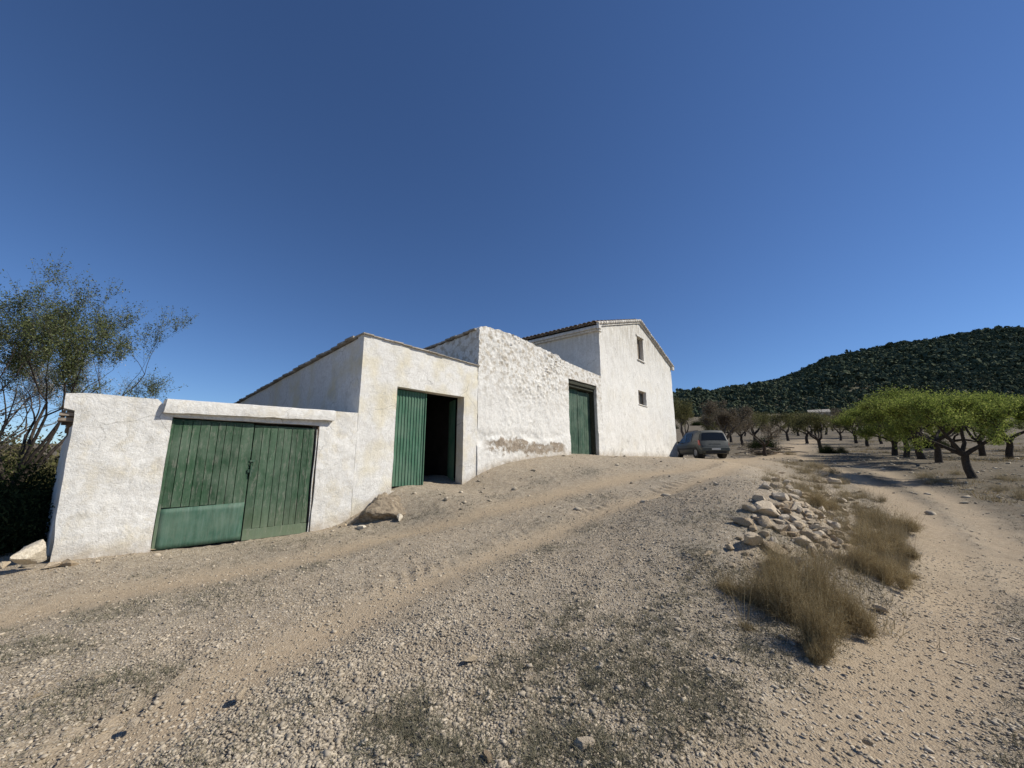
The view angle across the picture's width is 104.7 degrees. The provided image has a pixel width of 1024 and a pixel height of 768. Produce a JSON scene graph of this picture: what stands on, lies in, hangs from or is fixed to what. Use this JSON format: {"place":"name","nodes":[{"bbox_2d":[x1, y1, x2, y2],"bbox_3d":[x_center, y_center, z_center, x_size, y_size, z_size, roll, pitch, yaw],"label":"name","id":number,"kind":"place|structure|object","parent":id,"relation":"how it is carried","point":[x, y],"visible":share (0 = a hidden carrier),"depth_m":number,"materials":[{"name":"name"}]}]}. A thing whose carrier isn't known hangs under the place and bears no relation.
{"place":"outdoors","nodes":[
{"label":"outdoors","id":0,"kind":"place"},
{"bbox_2d":[0,414,1023,767],"bbox_3d":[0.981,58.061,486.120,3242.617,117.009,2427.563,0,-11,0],"label":"ground","id":1,"kind":"structure","parent":0,"point":[1002,548],"depth_m":4.16,"materials":[{"name":"soil"}]},
{"bbox_2d":[0,468,54,556],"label":"shrub","id":2,"kind":"object","parent":1,"relation":"on","point":[17,533],"visible":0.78,"depth_m":6.71,"materials":[{"name":"green plant"}]},
{"bbox_2d":[9,539,46,564],"bbox_3d":[-6.362,2.236,5.211,0.270,0.317,0.261,7,-13,-32],"label":"rock","id":3,"kind":"object","parent":1,"relation":"on","point":[34,553],"visible":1,"depth_m":5.21,"materials":[{"name":"white stone"}]},
{"bbox_2d":[0,422,58,469],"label":"shrub","id":4,"kind":"object","parent":1,"relation":"on","point":[15,445],"visible":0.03,"depth_m":14.45,"materials":[{"name":"green plant"}]},
{"bbox_2d":[0,443,59,533],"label":"shrub","id":5,"kind":"object","parent":1,"relation":"on","point":[3,483],"visible":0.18,"depth_m":8.24,"materials":[{"name":"green plant"}]},
{"bbox_2d":[0,425,60,490],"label":"shrub","id":6,"kind":"object","parent":1,"relation":"on","point":[51,461],"visible":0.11,"depth_m":9.90,"materials":[{"name":"green plant"}]},
{"bbox_2d":[0,408,63,474],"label":"shrub","id":7,"kind":"object","parent":1,"relation":"on","point":[11,447],"visible":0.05,"depth_m":11.98,"materials":[{"name":"green plant"}]},
{"bbox_2d":[44,562,60,567],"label":"rock","id":8,"kind":"object","parent":1,"relation":"on","point":[51,564],"visible":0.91,"depth_m":5.33,"materials":[{"name":"stone"}]},
{"bbox_2d":[60,559,79,565],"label":"rock","id":9,"kind":"object","parent":1,"relation":"on","point":[67,562],"visible":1,"depth_m":5.40,"materials":[{"name":"stone"}]},
{"bbox_2d":[0,310,143,450],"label":"blossom tree","id":10,"kind":"object","parent":1,"relation":"on","point":[42,388],"visible":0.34,"depth_m":11.81,"materials":[{"name":"green plant"}]},
{"bbox_2d":[0,248,198,490],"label":"leafy tree","id":11,"kind":"object","parent":1,"relation":"on","point":[55,323],"visible":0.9,"depth_m":9.67,"materials":[{"name":"green plant"}]},
{"bbox_2d":[127,717,139,727],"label":"rock","id":12,"kind":"object","parent":1,"relation":"on","point":[133,722],"visible":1,"depth_m":2.26,"materials":[{"name":"stone"}]},
{"bbox_2d":[45,393,357,561],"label":"garage","id":13,"kind":"structure","parent":1,"relation":"on","point":[186,473],"depth_m":6.88,"materials":[{"name":"paint"}]},
{"bbox_2d":[151,419,253,550],"bbox_3d":[-5.433,1.734,7.035,0.070,2.140,1.235,-10,-15,41],"label":"door","id":14,"kind":"structure","parent":13,"relation":"in","point":[201,501],"depth_m":6.97,"materials":[{"name":"green wood"}]},
{"bbox_2d":[240,425,314,540],"bbox_3d":[-4.631,1.922,7.871,0.116,2.130,1.170,-10,-15,41],"label":"door","id":15,"kind":"structure","parent":13,"relation":"in","point":[277,492],"depth_m":7.85,"materials":[{"name":"green wood"}]},
{"bbox_2d":[235,687,247,700],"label":"rock","id":16,"kind":"object","parent":1,"relation":"on","point":[240,693],"visible":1,"depth_m":2.52,"materials":[{"name":"stone"}]},
{"bbox_2d":[235,332,479,516],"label":"barn","id":17,"kind":"structure","parent":1,"relation":"on","point":[415,408],"depth_m":10.48,"materials":[{"name":"paint"}]},
{"bbox_2d":[392,389,426,486],"bbox_3d":[-2.723,1.397,10.333,0.080,2.460,1.020,-10,-15,41],"label":"door","id":18,"kind":"structure","parent":17,"relation":"in","point":[410,420],"depth_m":10.35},
{"bbox_2d":[447,399,455,480],"bbox_3d":[-1.911,1.751,12.126,0.019,2.450,0.968,5,-12,-26],"label":"door","id":19,"kind":"structure","parent":17,"relation":"in","point":[451,431],"depth_m":11.96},
{"bbox_2d":[351,492,405,524],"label":"rock","id":20,"kind":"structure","parent":1,"relation":"on","point":[384,505],"depth_m":8.63,"materials":[{"name":"stone"}]},
{"bbox_2d":[463,654,477,661],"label":"rock","id":21,"kind":"object","parent":1,"relation":"on","point":[471,657],"visible":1,"depth_m":2.89,"materials":[{"name":"stone"}]},
{"bbox_2d":[482,749,492,762],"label":"rock","id":22,"kind":"object","parent":1,"relation":"on","point":[485,751],"visible":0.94,"depth_m":1.96,"materials":[{"name":"stone"}]},
{"bbox_2d":[0,462,1023,767],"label":"ground herbs","id":23,"kind":"object","parent":1,"relation":"on","point":[436,746],"visible":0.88,"depth_m":2.47,"materials":[{"name":"plant"}]},
{"bbox_2d":[423,326,604,474],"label":"rubble store","id":24,"kind":"structure","parent":1,"relation":"on","point":[534,401],"depth_m":13.84,"materials":[{"name":"paint"}]},
{"bbox_2d":[568,388,578,453],"bbox_3d":[2.418,1.532,16.326,0.075,2.745,1.050,-10,-15,41],"label":"door","id":25,"kind":"structure","parent":24,"relation":"in","point":[573,417],"depth_m":16.46,"materials":[{"name":"wood"}]},
{"bbox_2d":[577,391,590,454],"bbox_3d":[3.110,1.699,17.085,0.085,2.700,1.030,-10,-15,41],"label":"door","id":26,"kind":"structure","parent":24,"relation":"in","point":[583,405],"depth_m":17.06,"materials":[{"name":"wood"}]},
{"bbox_2d":[21,443,1023,572],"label":"field stones","id":27,"kind":"object","parent":1,"relation":"on","point":[928,512],"visible":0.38,"depth_m":13.66,"materials":[{"name":"stone"}]},
{"bbox_2d":[574,736,595,750],"bbox_3d":[0.381,1.861,2.034,0.112,0.062,0.057,-1,-15,-9],"label":"rock","id":28,"kind":"object","parent":1,"relation":"on","point":[580,742],"visible":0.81,"depth_m":2.03,"materials":[{"name":"stone"}]},
{"bbox_2d":[522,319,677,456],"bbox_3d":[2.090,1.417,26.233,13.959,8.851,11.200,-9,-14,38],"label":"farmhouse","id":29,"kind":"object","parent":1,"relation":"on","point":[628,361],"visible":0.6,"depth_m":20.38,"materials":[{"name":"paint"}]},
{"bbox_2d":[636,334,645,363],"bbox_3d":[7.219,-1.985,22.515,0.340,1.510,1.150,-9,-14,38],"label":"window","id":30,"kind":"structure","parent":29,"relation":"in","point":[638,347],"depth_m":22.78,"materials":[{"name":"paint"}]},
{"bbox_2d":[673,398,695,436],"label":"sparse tree","id":31,"kind":"object","parent":1,"relation":"on","point":[683,412],"visible":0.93,"depth_m":34.31,"materials":[{"name":"green plant"}]},
{"bbox_2d":[677,430,729,458],"bbox_3d":[11.924,3.890,25.217,2.020,1.726,4.208,0,-11,-1],"label":"parked car","id":32,"kind":"object","parent":1,"relation":"on","point":[699,444],"visible":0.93,"depth_m":23.53,"materials":[{"name":"paint"}]},
{"bbox_2d":[696,416,719,430],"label":"sparse tree","id":33,"kind":"object","parent":1,"relation":"on","point":[705,427],"visible":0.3,"depth_m":46.19,"materials":[{"name":"beige plant"}]},
{"bbox_2d":[698,413,742,439],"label":"sparse tree","id":34,"kind":"object","parent":1,"relation":"on","point":[706,421],"visible":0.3,"depth_m":38.16,"materials":[{"name":"brown plant"}]},
{"bbox_2d":[710,565,741,594],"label":"dry bush","id":35,"kind":"object","parent":1,"relation":"on","point":[722,585],"visible":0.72,"depth_m":3.99,"materials":[{"name":"plant"}]},
{"bbox_2d":[698,397,756,453],"bbox_3d":[18.027,3.522,32.416,3.876,4.838,5.231,-10,-15,42],"label":"sparse tree","id":36,"kind":"object","parent":1,"relation":"on","point":[726,419],"visible":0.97,"depth_m":32.33,"materials":[{"name":"brown plant"}]},
{"bbox_2d":[730,517,752,526],"bbox_3d":[3.214,1.912,5.484,0.179,0.128,0.296,10,-15,-41],"label":"rock","id":37,"kind":"object","parent":1,"relation":"on","point":[746,522],"visible":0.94,"depth_m":5.42,"materials":[{"name":"stone"}]},
{"bbox_2d":[726,413,764,445],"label":"almond tree","id":38,"kind":"object","parent":1,"relation":"on","point":[754,425],"visible":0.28,"depth_m":47.40,"materials":[{"name":"green plant"}]},
{"bbox_2d":[742,505,756,512],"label":"rock","id":39,"kind":"object","parent":1,"relation":"on","point":[750,508],"visible":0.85,"depth_m":5.87,"materials":[{"name":"stone"}]},
{"bbox_2d":[744,532,763,545],"bbox_3d":[2.952,1.925,4.891,0.330,0.159,0.266,27,-40,-29],"label":"rock","id":40,"kind":"object","parent":1,"relation":"on","point":[747,535],"visible":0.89,"depth_m":4.81,"materials":[{"name":"stone"}]},
{"bbox_2d":[735,418,783,455],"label":"sparse tree","id":41,"kind":"object","parent":1,"relation":"on","point":[748,424],"visible":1,"depth_m":28.95,"materials":[{"name":"beige plant"}]},
{"bbox_2d":[747,411,772,440],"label":"almond tree","id":42,"kind":"object","parent":1,"relation":"on","point":[766,418],"visible":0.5,"depth_m":51.09,"materials":[{"name":"green plant"}]},
{"bbox_2d":[728,541,793,607],"bbox_3d":[2.364,1.850,3.769,0.662,0.823,0.884,-11,-15,43],"label":"dry bush","id":43,"kind":"object","parent":1,"relation":"on","point":[740,588],"visible":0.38,"depth_m":3.81,"materials":[{"name":"plant"}]},
{"bbox_2d":[745,434,784,452],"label":"shrub","id":44,"kind":"object","parent":1,"relation":"on","point":[756,445],"visible":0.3,"depth_m":34.08,"materials":[{"name":"green plant"}]},
{"bbox_2d":[757,516,772,527],"bbox_3d":[3.534,1.936,5.502,0.206,0.158,0.240,6,3,39],"label":"rock","id":45,"kind":"object","parent":1,"relation":"on","point":[762,520],"visible":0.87,"depth_m":5.47,"materials":[{"name":"stone"}]},
{"bbox_2d":[753,500,779,516],"bbox_3d":[3.787,1.893,5.877,0.350,0.211,0.335,1,9,-29],"label":"rock","id":46,"kind":"object","parent":1,"relation":"on","point":[767,507],"visible":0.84,"depth_m":5.82,"materials":[{"name":"stone"}]},
{"bbox_2d":[692,521,848,637],"bbox_3d":[2.404,1.844,3.610,1.314,1.197,1.306,-6,-13,30],"label":"dry bush","id":47,"kind":"object","parent":1,"relation":"on","point":[783,601],"visible":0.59,"depth_m":3.53,"materials":[{"name":"plant"}]},
{"bbox_2d":[734,446,806,454],"bbox_3d":[19.672,5.083,30.222,4.992,0.720,3.806,0,-11,0],"label":"branch pile","id":48,"kind":"object","parent":1,"relation":"on","point":[769,451],"visible":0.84,"depth_m":30.07,"materials":[{"name":"wood"}]},
{"bbox_2d":[761,541,789,553],"bbox_3d":[3.195,2.002,4.822,0.220,0.132,0.275,14,1,-25],"label":"rock","id":49,"kind":"object","parent":1,"relation":"on","point":[766,543],"visible":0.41,"depth_m":4.80,"materials":[{"name":"stone"}]},
{"bbox_2d":[739,520,815,582],"bbox_3d":[3.032,1.863,4.385,0.865,0.806,0.648,-9,-14,37],"label":"dry bush","id":50,"kind":"object","parent":1,"relation":"on","point":[775,558],"visible":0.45,"depth_m":4.37,"materials":[{"name":"plant"}]},
{"bbox_2d":[771,492,789,500],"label":"rock","id":51,"kind":"object","parent":1,"relation":"on","point":[780,496],"visible":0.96,"depth_m":6.30,"materials":[{"name":"stone"}]},
{"bbox_2d":[773,525,788,531],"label":"rock","id":52,"kind":"object","parent":1,"relation":"on","point":[779,528],"visible":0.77,"depth_m":5.38,"materials":[{"name":"stone"}]},
{"bbox_2d":[768,411,794,440],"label":"almond tree","id":53,"kind":"object","parent":1,"relation":"on","point":[776,419],"visible":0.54,"depth_m":58.57,"materials":[{"name":"green plant"}]},
{"bbox_2d":[724,510,860,617],"bbox_3d":[2.917,1.865,3.948,1.168,1.308,1.175,9,-14,-38],"label":"dry bush","id":54,"kind":"object","parent":1,"relation":"on","point":[811,567],"visible":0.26,"depth_m":3.88,"materials":[{"name":"plant"}]},
{"bbox_2d":[792,521,805,529],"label":"rock","id":55,"kind":"object","parent":1,"relation":"on","point":[796,524],"visible":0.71,"depth_m":5.62,"materials":[{"name":"stone"}]},
{"bbox_2d":[792,535,810,545],"bbox_3d":[3.806,2.079,5.209,0.241,0.139,0.220,0,-20,-12],"label":"rock","id":56,"kind":"object","parent":1,"relation":"on","point":[799,538],"visible":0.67,"depth_m":5.17,"materials":[{"name":"stone"}]},
{"bbox_2d":[794,461,815,473],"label":"grass tuft","id":57,"kind":"object","parent":1,"relation":"on","point":[805,469],"visible":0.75,"depth_m":15.06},
{"bbox_2d":[783,411,830,443],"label":"almond tree","id":58,"kind":"object","parent":1,"relation":"on","point":[806,438],"visible":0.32,"depth_m":49.49,"materials":[{"name":"green plant"}]},
{"bbox_2d":[787,411,837,450],"bbox_3d":[26.194,4.191,34.583,4.667,3.913,3.197,-1,-11,5],"label":"almond tree","id":59,"kind":"object","parent":1,"relation":"on","point":[801,425],"visible":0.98,"depth_m":34.38,"materials":[{"name":"green plant"}]},
{"bbox_2d":[677,460,950,648],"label":"dry grass","id":60,"kind":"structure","parent":1,"relation":"on","point":[795,484],"depth_m":4.75,"materials":[{"name":"plant"}]},
{"bbox_2d":[802,455,825,468],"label":"grass tuft","id":61,"kind":"object","parent":1,"relation":"on","point":[817,465],"visible":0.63,"depth_m":16.53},
{"bbox_2d":[750,543,879,666],"bbox_3d":[2.401,1.831,3.184,0.889,1.108,0.895,-7,-13,33],"label":"dry bush","id":62,"kind":"object","parent":1,"relation":"on","point":[817,636],"visible":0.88,"depth_m":3.06,"materials":[{"name":"plant"}]},
{"bbox_2d":[791,467,841,511],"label":"dry bush","id":63,"kind":"object","parent":1,"relation":"on","point":[820,500],"visible":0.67,"depth_m":7.62,"materials":[{"name":"plant"}]},
{"bbox_2d":[805,460,827,483],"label":"grass tuft","id":64,"kind":"object","parent":1,"relation":"on","point":[817,478],"visible":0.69,"depth_m":13.24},
{"bbox_2d":[802,473,836,490],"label":"grass tuft","id":65,"kind":"object","parent":1,"relation":"on","point":[819,484],"visible":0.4,"depth_m":11.24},
{"bbox_2d":[808,408,840,434],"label":"almond tree","id":66,"kind":"object","parent":1,"relation":"on","point":[832,413],"visible":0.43,"depth_m":68.25,"materials":[{"name":"green plant"}]},
{"bbox_2d":[817,444,836,452],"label":"shrub","id":67,"kind":"object","parent":1,"relation":"on","point":[827,449],"visible":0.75,"depth_m":30.93,"materials":[{"name":"green plant"}]},
{"bbox_2d":[817,459,841,473],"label":"grass tuft","id":68,"kind":"object","parent":1,"relation":"on","point":[833,471],"visible":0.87,"depth_m":15.77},
{"bbox_2d":[826,477,841,483],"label":"rock","id":69,"kind":"object","parent":1,"relation":"on","point":[829,479],"visible":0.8,"depth_m":13.24,"materials":[{"name":"stone"}]},
{"bbox_2d":[787,539,889,646],"bbox_3d":[2.962,1.895,3.596,0.758,1.026,0.908,-1,-11,6],"label":"dry bush","id":70,"kind":"object","parent":1,"relation":"on","point":[863,624],"visible":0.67,"depth_m":3.48,"materials":[{"name":"plant"}]},
{"bbox_2d":[833,483,861,498],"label":"grass tuft","id":71,"kind":"object","parent":1,"relation":"on","point":[851,496],"visible":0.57,"depth_m":10.48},
{"bbox_2d":[827,413,868,443],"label":"almond tree","id":72,"kind":"object","parent":1,"relation":"on","point":[852,432],"visible":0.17,"depth_m":48.02,"materials":[{"name":"green plant"}]},
{"bbox_2d":[823,513,885,581],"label":"dry bush","id":73,"kind":"object","parent":1,"relation":"on","point":[860,560],"visible":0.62,"depth_m":4.90,"materials":[{"name":"plant"}]},
{"bbox_2d":[836,416,882,446],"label":"almond tree","id":74,"kind":"object","parent":1,"relation":"on","point":[860,423],"visible":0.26,"depth_m":41.59,"materials":[{"name":"green plant"}]},
{"bbox_2d":[846,492,872,514],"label":"grass tuft","id":75,"kind":"object","parent":1,"relation":"on","point":[854,510],"visible":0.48,"depth_m":8.19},
{"bbox_2d":[849,487,875,498],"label":"grass tuft","id":76,"kind":"object","parent":1,"relation":"on","point":[864,495],"visible":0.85,"depth_m":10.56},
{"bbox_2d":[831,507,912,555],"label":"dry bush","id":77,"kind":"object","parent":1,"relation":"on","point":[878,545],"visible":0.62,"depth_m":5.61,"materials":[{"name":"plant"}]},
{"bbox_2d":[729,436,1023,505],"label":"orchard weeds","id":78,"kind":"object","parent":1,"relation":"on","point":[993,496],"visible":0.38,"depth_m":19.60,"materials":[{"name":"plant"}]},
{"bbox_2d":[866,491,887,501],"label":"grass tuft","id":79,"kind":"object","parent":1,"relation":"on","point":[883,499],"visible":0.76,"depth_m":10.22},
{"bbox_2d":[837,528,917,595],"bbox_3d":[4.460,2.153,4.808,0.837,0.855,1.003,9,-14,-39],"label":"dry bush","id":80,"kind":"object","parent":1,"relation":"on","point":[904,580],"visible":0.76,"depth_m":4.69,"materials":[{"name":"plant"}]},
{"bbox_2d":[842,502,912,545],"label":"dry bush","id":81,"kind":"object","parent":1,"relation":"on","point":[877,526],"visible":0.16,"depth_m":5.86,"materials":[{"name":"plant"}]},
{"bbox_2d":[828,404,927,454],"bbox_3d":[25.695,3.154,26.983,5.324,3.827,4.812,-2,-11,9],"label":"almond tree","id":82,"kind":"object","parent":1,"relation":"on","point":[861,434],"visible":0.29,"depth_m":27.06,"materials":[{"name":"green plant"}]},
{"bbox_2d":[853,493,906,526],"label":"dry bush","id":83,"kind":"object","parent":1,"relation":"on","point":[873,513],"visible":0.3,"depth_m":7.71,"materials":[{"name":"plant"}]},
{"bbox_2d":[864,507,895,530],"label":"grass tuft","id":84,"kind":"object","parent":1,"relation":"on","point":[879,525],"visible":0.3,"depth_m":7.39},
{"bbox_2d":[871,604,888,612],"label":"rock","id":85,"kind":"object","parent":1,"relation":"on","point":[881,608],"visible":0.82,"depth_m":3.97,"materials":[{"name":"stone"}]},
{"bbox_2d":[849,508,931,566],"bbox_3d":[5.545,2.214,5.921,1.000,0.901,1.471,9,-14,-38],"label":"dry bush","id":86,"kind":"object","parent":1,"relation":"on","point":[912,555],"visible":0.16,"depth_m":5.68,"materials":[{"name":"plant"}]},
{"bbox_2d":[852,384,935,458],"bbox_3d":[21.482,2.191,22.130,3.869,4.412,4.123,-10,-15,41],"label":"almond tree","id":87,"kind":"object","parent":1,"relation":"on","point":[919,454],"visible":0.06,"depth_m":21.84,"materials":[{"name":"green plant"}]},
{"bbox_2d":[880,541,913,570],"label":"grass tuft","id":88,"kind":"object","parent":1,"relation":"on","point":[899,560],"visible":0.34,"depth_m":5.30,"materials":[{"name":"plant"}]},
{"bbox_2d":[865,500,929,537],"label":"dry bush","id":89,"kind":"object","parent":1,"relation":"on","point":[915,527],"visible":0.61,"depth_m":7.35,"materials":[{"name":"plant"}]},
{"bbox_2d":[873,522,922,564],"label":"dry bush","id":90,"kind":"object","parent":1,"relation":"on","point":[904,550],"visible":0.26,"depth_m":5.64,"materials":[{"name":"plant"}]},
{"bbox_2d":[883,517,914,538],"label":"grass tuft","id":91,"kind":"object","parent":1,"relation":"on","point":[904,528],"visible":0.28,"depth_m":7.05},
{"bbox_2d":[882,546,921,580],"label":"dry bush","id":92,"kind":"object","parent":1,"relation":"on","point":[914,577],"visible":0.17,"depth_m":5.05,"materials":[{"name":"plant"}]},
{"bbox_2d":[859,386,956,456],"bbox_3d":[24.408,2.544,24.409,4.551,4.336,4.594,-10,-15,42],"label":"almond tree","id":93,"kind":"object","parent":1,"relation":"on","point":[906,453],"visible":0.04,"depth_m":23.93,"materials":[{"name":"green plant"}]},
{"bbox_2d":[855,390,978,462],"bbox_3d":[19.919,2.100,18.913,4.429,3.697,4.804,-6,-12,26],"label":"almond tree","id":94,"kind":"object","parent":1,"relation":"on","point":[877,416],"visible":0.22,"depth_m":19.25,"materials":[{"name":"green plant"}]},
{"bbox_2d":[918,436,950,447],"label":"shrub","id":95,"kind":"object","parent":1,"relation":"on","point":[943,443],"visible":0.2,"depth_m":36.97,"materials":[{"name":"green plant"}]},
{"bbox_2d":[914,464,960,483],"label":"weed tuft","id":96,"kind":"object","parent":1,"relation":"on","point":[935,480],"visible":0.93,"depth_m":13.57,"materials":[{"name":"plant"}]},
{"bbox_2d":[877,385,1023,478],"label":"almond tree","id":97,"kind":"object","parent":1,"relation":"on","point":[914,411],"visible":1,"depth_m":14.33,"materials":[{"name":"green plant"}]},
{"bbox_2d":[922,420,1008,452],"bbox_3d":[33.226,3.451,29.443,4.918,3.835,4.613,-1,-11,6],"label":"almond tree","id":98,"kind":"object","parent":1,"relation":"on","point":[957,434],"visible":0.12,"depth_m":28.88,"materials":[{"name":"green plant"}]},
{"bbox_2d":[953,393,995,455],"bbox_3d":[29.845,2.730,26.282,3.764,4.510,4.353,-4,-12,20],"label":"almond tree","id":99,"kind":"object","parent":1,"relation":"on","point":[981,451],"visible":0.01,"depth_m":25.62,"materials":[{"name":"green plant"}]},
{"bbox_2d":[954,389,1023,458],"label":"almond tree","id":100,"kind":"object","parent":1,"relation":"on","point":[1009,449],"visible":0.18,"depth_m":21.50,"materials":[{"name":"green plant"}]},
{"bbox_2d":[976,473,1010,491],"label":"weed tuft","id":101,"kind":"object","parent":1,"relation":"on","point":[997,487],"visible":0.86,"depth_m":12.06,"materials":[{"name":"plant"}]},
{"bbox_2d":[989,463,1023,480],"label":"weed tuft","id":102,"kind":"object","parent":1,"relation":"on","point":[1001,477],"visible":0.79,"depth_m":13.59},
{"bbox_2d":[995,478,1023,499],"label":"weed tuft","id":103,"kind":"object","parent":1,"relation":"on","point":[1018,495],"visible":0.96,"depth_m":10.82,"materials":[{"name":"plant"}]},
{"bbox_2d":[1008,417,1023,429],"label":"almond tree","id":104,"kind":"object","parent":1,"relation":"on","point":[1017,422],"visible":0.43,"depth_m":32.37,"materials":[{"name":"green plant"}]},
{"bbox_2d":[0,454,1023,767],"bbox_3d":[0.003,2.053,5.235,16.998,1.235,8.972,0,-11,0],"label":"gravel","id":105,"kind":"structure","parent":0,"point":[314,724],"depth_m":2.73,"materials":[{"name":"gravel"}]},
{"bbox_2d":[0,0,1023,443],"label":"sky","id":106,"kind":"structure","parent":0,"point":[774,189],"materials":[{"name":"blue"}]},
{"bbox_2d":[697,341,1023,413],"bbox_3d":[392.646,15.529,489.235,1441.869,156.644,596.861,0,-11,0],"label":"hill","id":107,"kind":"structure","parent":0,"point":[850,390],"depth_m":293.24,"materials":[{"name":"plant"}]},
{"bbox_2d":[673,325,1023,416],"bbox_3d":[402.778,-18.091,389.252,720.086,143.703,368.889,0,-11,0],"label":"pine wood","id":108,"kind":"object","parent":107,"relation":"on","point":[999,356],"visible":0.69,"depth_m":325.00,"materials":[{"name":"plant"}]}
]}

